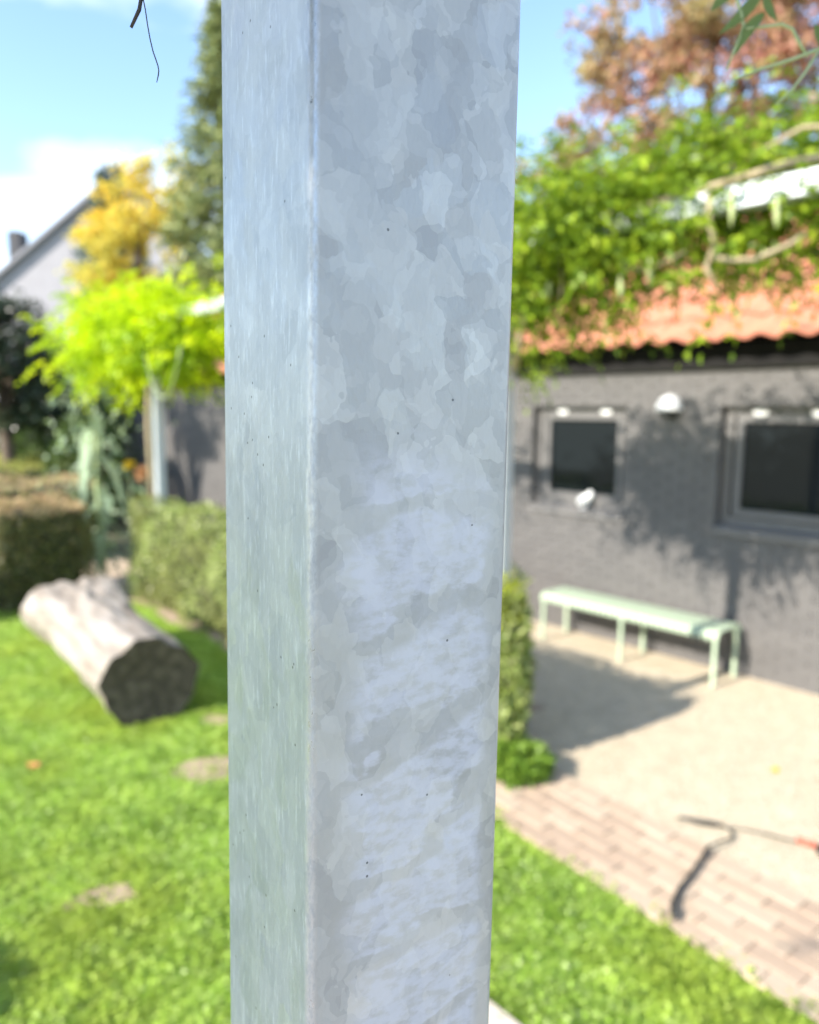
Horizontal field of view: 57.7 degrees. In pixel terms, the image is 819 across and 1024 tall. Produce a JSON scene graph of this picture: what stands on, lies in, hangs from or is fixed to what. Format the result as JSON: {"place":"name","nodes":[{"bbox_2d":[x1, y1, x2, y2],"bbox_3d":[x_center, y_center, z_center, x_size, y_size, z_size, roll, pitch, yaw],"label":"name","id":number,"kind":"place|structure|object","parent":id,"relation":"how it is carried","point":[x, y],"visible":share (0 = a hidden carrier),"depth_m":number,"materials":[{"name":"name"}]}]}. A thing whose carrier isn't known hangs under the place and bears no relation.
{"place":"outdoors","nodes":[
{"label":"outdoors","id":0,"kind":"place"},
{"bbox_2d":[0,555,141,608],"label":"garden path","id":1,"kind":"structure","parent":0,"point":[124,565],"depth_m":9.51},
{"bbox_2d":[0,490,97,614],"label":"garden hedge","id":2,"kind":"object","parent":1,"relation":"on","point":[41,542],"visible":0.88,"depth_m":7.70,"materials":[{"name":"green plant"}]},
{"bbox_2d":[123,459,140,584],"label":"garden flower","id":3,"kind":"object","parent":1,"relation":"on","point":[127,464],"visible":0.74,"depth_m":8.45,"materials":[{"name":"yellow plant"}]},
{"bbox_2d":[0,166,219,414],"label":"pale house","id":4,"kind":"structure","parent":0,"point":[31,268],"depth_m":37.23,"materials":[{"name":"plaster"},{"name":"dark slate"}]},
{"bbox_2d":[98,507,140,591],"bbox_3d":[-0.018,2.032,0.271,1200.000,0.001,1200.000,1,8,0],"label":"ground","id":5,"kind":"structure","parent":0,"point":[120,522],"depth_m":12.08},
{"bbox_2d":[0,413,79,458],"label":"shrub","id":6,"kind":"object","parent":5,"relation":"on","point":[34,441],"visible":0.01,"depth_m":16.65,"materials":[{"name":"green plant"}]},
{"bbox_2d":[0,282,81,469],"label":"holly tree","id":7,"kind":"object","parent":5,"relation":"on","point":[30,392],"visible":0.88,"depth_m":12.65,"materials":[{"name":"green plant"}]},
{"bbox_2d":[0,472,100,558],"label":"garden hedge","id":8,"kind":"object","parent":5,"relation":"on","point":[21,487],"visible":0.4,"depth_m":10.21,"materials":[{"name":"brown plant"}]},
{"bbox_2d":[0,450,100,485],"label":"garden hedge","id":9,"kind":"object","parent":5,"relation":"on","point":[23,469],"visible":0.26,"depth_m":12.61,"materials":[{"name":"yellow plant"}]},
{"bbox_2d":[14,335,123,485],"bbox_3d":[-7.754,-2.345,18.092,4.307,4.017,4.590,1,8,0],"label":"shrub","id":10,"kind":"object","parent":5,"relation":"on","point":[72,384],"visible":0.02,"depth_m":16.75,"materials":[{"name":"green plant"}]},
{"bbox_2d":[14,393,141,509],"bbox_3d":[-6.321,-1.088,14.615,2.823,2.476,3.047,1,8,0],"label":"shrub","id":11,"kind":"object","parent":5,"relation":"on","point":[23,453],"visible":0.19,"depth_m":14.12,"materials":[{"name":"green plant"}]},
{"bbox_2d":[38,410,129,532],"bbox_3d":[-5.368,-0.653,12.458,1.404,2.129,1.471,1,8,0],"label":"shrub","id":12,"kind":"object","parent":5,"relation":"on","point":[65,429],"visible":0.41,"depth_m":12.17,"materials":[{"name":"green plant"}]},
{"bbox_2d":[58,160,153,459],"bbox_3d":[-10.648,-6.936,26.775,5.311,10.750,5.002,1,8,0],"label":"conifer tree","id":13,"kind":"object","parent":5,"relation":"on","point":[101,174],"visible":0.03,"depth_m":26.01,"materials":[{"name":"green plant"}]},
{"bbox_2d":[37,372,179,583],"bbox_3d":[-3.451,-0.278,8.472,1.635,2.652,1.282,1,8,0],"label":"tall plant","id":14,"kind":"object","parent":5,"relation":"on","point":[103,499],"visible":0.78,"depth_m":8.48,"materials":[{"name":"green plant"}]},
{"bbox_2d":[54,138,203,311],"bbox_3d":[-7.703,-5.587,20.815,4.182,9.537,3.162,-1,8,-9],"label":"autumn tree","id":15,"kind":"object","parent":5,"relation":"on","point":[130,231],"visible":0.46,"depth_m":20.29,"materials":[{"name":"yellow plant"}]},
{"bbox_2d":[139,0,223,299],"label":"conifer tree","id":16,"kind":"object","parent":5,"relation":"on","point":[201,207],"visible":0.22,"depth_m":18.34,"materials":[{"name":"green plant"}]},
{"bbox_2d":[119,205,818,695],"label":"brick house","id":17,"kind":"structure","parent":5,"relation":"on","point":[705,501],"depth_m":6.20,"materials":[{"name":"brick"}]},
{"bbox_2d":[529,406,627,520],"bbox_3d":[1.646,-0.487,6.995,0.325,1.017,1.025,-6,10,-42],"label":"window","id":18,"kind":"structure","parent":17,"relation":"in","point":[582,449],"depth_m":6.95,"materials":[{"name":"paint"}]},
{"bbox_2d":[577,490,593,508],"bbox_3d":[1.630,-0.120,6.898,0.100,0.171,0.171,-6,10,-42],"label":"bird ornament","id":19,"kind":"object","parent":18,"relation":"on","point":[585,499],"visible":1,"depth_m":6.86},
{"bbox_2d":[655,395,682,416],"bbox_3d":[2.114,-0.872,6.124,0.136,0.186,0.222,-6,10,-42],"label":"wall lamp","id":20,"kind":"object","parent":17,"relation":"attached to","point":[668,405],"visible":1,"depth_m":6.08,"materials":[{"name":"white plastic"}]},
{"bbox_2d":[712,405,818,546],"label":"window","id":21,"kind":"structure","parent":17,"relation":"in","point":[770,470],"depth_m":5.70,"materials":[{"name":"paint"}]},
{"bbox_2d":[497,570,539,756],"bbox_3d":[0.578,0.932,4.358,0.368,1.205,0.370,1,8,0],"label":"shrub","id":22,"kind":"object","parent":5,"relation":"on","point":[517,682],"visible":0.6,"depth_m":4.26,"materials":[{"name":"green plant"}]},
{"bbox_2d":[515,0,818,206],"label":"copper tree","id":23,"kind":"object","parent":5,"relation":"on","point":[670,59],"visible":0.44,"depth_m":15.80,"materials":[{"name":"brown plant"}]},
{"bbox_2d":[127,592,545,712],"bbox_3d":[-1.190,1.149,6.769,1.090,0.001,5.200,-6,10,-42],"label":"soil strip","id":24,"kind":"object","parent":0,"point":[171,616],"visible":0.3,"depth_m":7.24,"materials":[{"name":"brown soil"}]},
{"bbox_2d":[134,465,148,504],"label":"garden flower","id":25,"kind":"object","parent":24,"relation":"on","point":[142,472],"visible":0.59,"depth_m":8.30,"materials":[{"name":"orange plant"}]},
{"bbox_2d":[123,493,533,709],"bbox_3d":[-1.193,0.618,6.392,0.579,1.242,5.383,-6,10,-42],"label":"garden hedge","id":26,"kind":"object","parent":24,"relation":"on","point":[182,559],"visible":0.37,"depth_m":7.30,"materials":[{"name":"green plant"}]},
{"bbox_2d":[0,599,818,1023],"bbox_3d":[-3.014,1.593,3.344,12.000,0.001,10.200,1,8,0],"label":"lawn","id":27,"kind":"structure","parent":0,"point":[174,954],"depth_m":3.13,"materials":[{"name":"plant"}]},
{"bbox_2d":[26,762,38,768],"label":"fallen leaf","id":28,"kind":"object","parent":27,"relation":"on","point":[32,764],"visible":1,"depth_m":4.25,"materials":[{"name":"orange plant"}]},
{"bbox_2d":[61,883,140,910],"bbox_3d":[-1.298,1.629,3.146,0.347,0.001,0.162,-2,8,-20],"label":"soil patch","id":29,"kind":"object","parent":27,"relation":"on","point":[116,891],"visible":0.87,"depth_m":3.16,"materials":[{"name":"beige soil"}]},
{"bbox_2d":[20,575,199,725],"bbox_3d":[-2.323,1.025,5.677,0.863,0.702,2.042,-5,10,-36],"label":"log","id":30,"kind":"object","parent":27,"relation":"on","point":[88,629],"visible":0.99,"depth_m":5.02,"materials":[{"name":"brown wood"}]},
{"bbox_2d":[170,755,228,781],"bbox_3d":[-1.193,1.477,4.291,0.347,0.001,0.332,1,8,0],"label":"soil patch","id":31,"kind":"object","parent":27,"relation":"on","point":[200,770],"visible":0.7,"depth_m":4.28,"materials":[{"name":"brown soil"}]},
{"bbox_2d":[202,714,227,724],"bbox_3d":[-1.256,1.386,4.973,0.278,0.001,0.193,1,8,0],"label":"soil patch","id":32,"kind":"object","parent":27,"relation":"on","point":[209,719],"visible":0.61,"depth_m":4.97,"materials":[{"name":"brown soil"}]},
{"bbox_2d":[496,735,558,791],"bbox_3d":[0.613,1.417,4.252,0.484,0.276,0.487,1,8,0],"label":"plant","id":33,"kind":"object","parent":27,"relation":"on","point":[539,760],"visible":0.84,"depth_m":4.13,"materials":[{"name":"green plant"}]},
{"bbox_2d":[0,0,818,267],"label":"sky","id":34,"kind":"structure","parent":0,"point":[79,87],"materials":[{"name":"blue"}]},
{"bbox_2d":[136,575,818,903],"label":"gravel","id":35,"kind":"structure","parent":0,"point":[705,799],"depth_m":4.66,"materials":[{"name":"beige gravel"}]},
{"bbox_2d":[65,167,818,678],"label":"pergola","id":36,"kind":"object","parent":35,"relation":"on","point":[755,199],"visible":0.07,"depth_m":4.32,"materials":[{"name":"metal"}]},
{"bbox_2d":[15,252,224,508],"bbox_3d":[-2.972,-1.202,8.240,2.007,3.055,3.969,-6,10,-41],"label":"climbing vine","id":37,"kind":"object","parent":36,"relation":"attached to","point":[120,341],"visible":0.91,"depth_m":7.48,"materials":[{"name":"green plant"}]},
{"bbox_2d":[182,56,818,414],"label":"wisteria vine","id":38,"kind":"object","parent":36,"relation":"hanging from","point":[553,265],"visible":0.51,"depth_m":3.50,"materials":[{"name":"green plant"}]},
{"bbox_2d":[540,587,740,687],"bbox_3d":[1.896,1.019,6.327,0.400,0.440,1.651,-6,10,-42],"label":"garden bench","id":39,"kind":"object","parent":35,"relation":"on","point":[652,616],"visible":1,"depth_m":6.16,"materials":[{"name":"green paint"}]},
{"bbox_2d":[670,816,818,920],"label":"cord","id":40,"kind":"object","parent":35,"relation":"on","point":[691,873],"visible":1,"depth_m":3.54,"materials":[{"name":"red rubber"}]},
{"bbox_2d":[771,767,778,773],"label":"fallen leaf","id":41,"kind":"object","parent":35,"relation":"on","point":[776,769],"visible":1,"depth_m":4.31,"materials":[{"name":"yellow plant"}]},
{"bbox_2d":[489,1001,518,1023],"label":"terrace","id":42,"kind":"structure","parent":0,"point":[494,1010],"depth_m":2.51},
{"bbox_2d":[221,0,520,1023],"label":"galvanised post","id":43,"kind":"object","parent":42,"relation":"on","point":[369,154],"visible":1,"depth_m":0.31,"materials":[{"name":"metal"}]},
{"bbox_3d":[-0.117,-0.632,-1.929,3.250,0.100,3.350,-6,10,-42],"label":"pergola bay","id":44,"kind":"object","parent":43,"relation":"on","visible":0},
{"bbox_2d":[130,0,158,81],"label":"overhead vine","id":45,"kind":"object","parent":44,"relation":"hanging from","point":[138,11],"visible":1,"depth_m":0.33,"materials":[{"name":"brown plant"}]},
{"bbox_2d":[710,0,818,104],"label":"hanging shoot","id":46,"kind":"object","parent":44,"relation":"hanging from","point":[751,25],"visible":1,"depth_m":0.56,"materials":[{"name":"green plant"}]},
{"bbox_2d":[495,764,818,1023],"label":"brick path","id":47,"kind":"structure","parent":0,"point":[770,927],"depth_m":3.27,"materials":[{"name":"brick"}]}
]}

